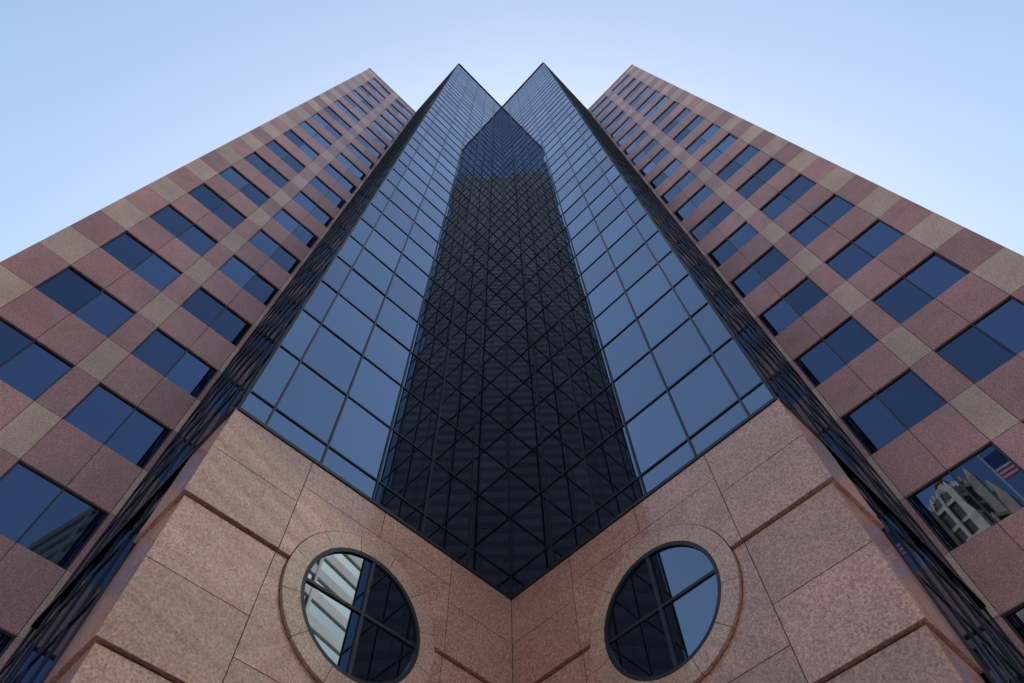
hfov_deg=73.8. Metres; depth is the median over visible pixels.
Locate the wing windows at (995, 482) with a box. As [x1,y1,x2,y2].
[0,75,1023,652]
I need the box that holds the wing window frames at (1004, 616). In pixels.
[0,74,1023,656]
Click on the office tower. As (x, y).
(544, 374)
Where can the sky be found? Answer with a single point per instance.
(101, 101)
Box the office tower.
[0,62,1023,682]
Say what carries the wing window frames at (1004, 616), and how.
in the office tower
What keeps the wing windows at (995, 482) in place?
in the office tower
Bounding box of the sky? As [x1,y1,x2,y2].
[0,0,1023,261]

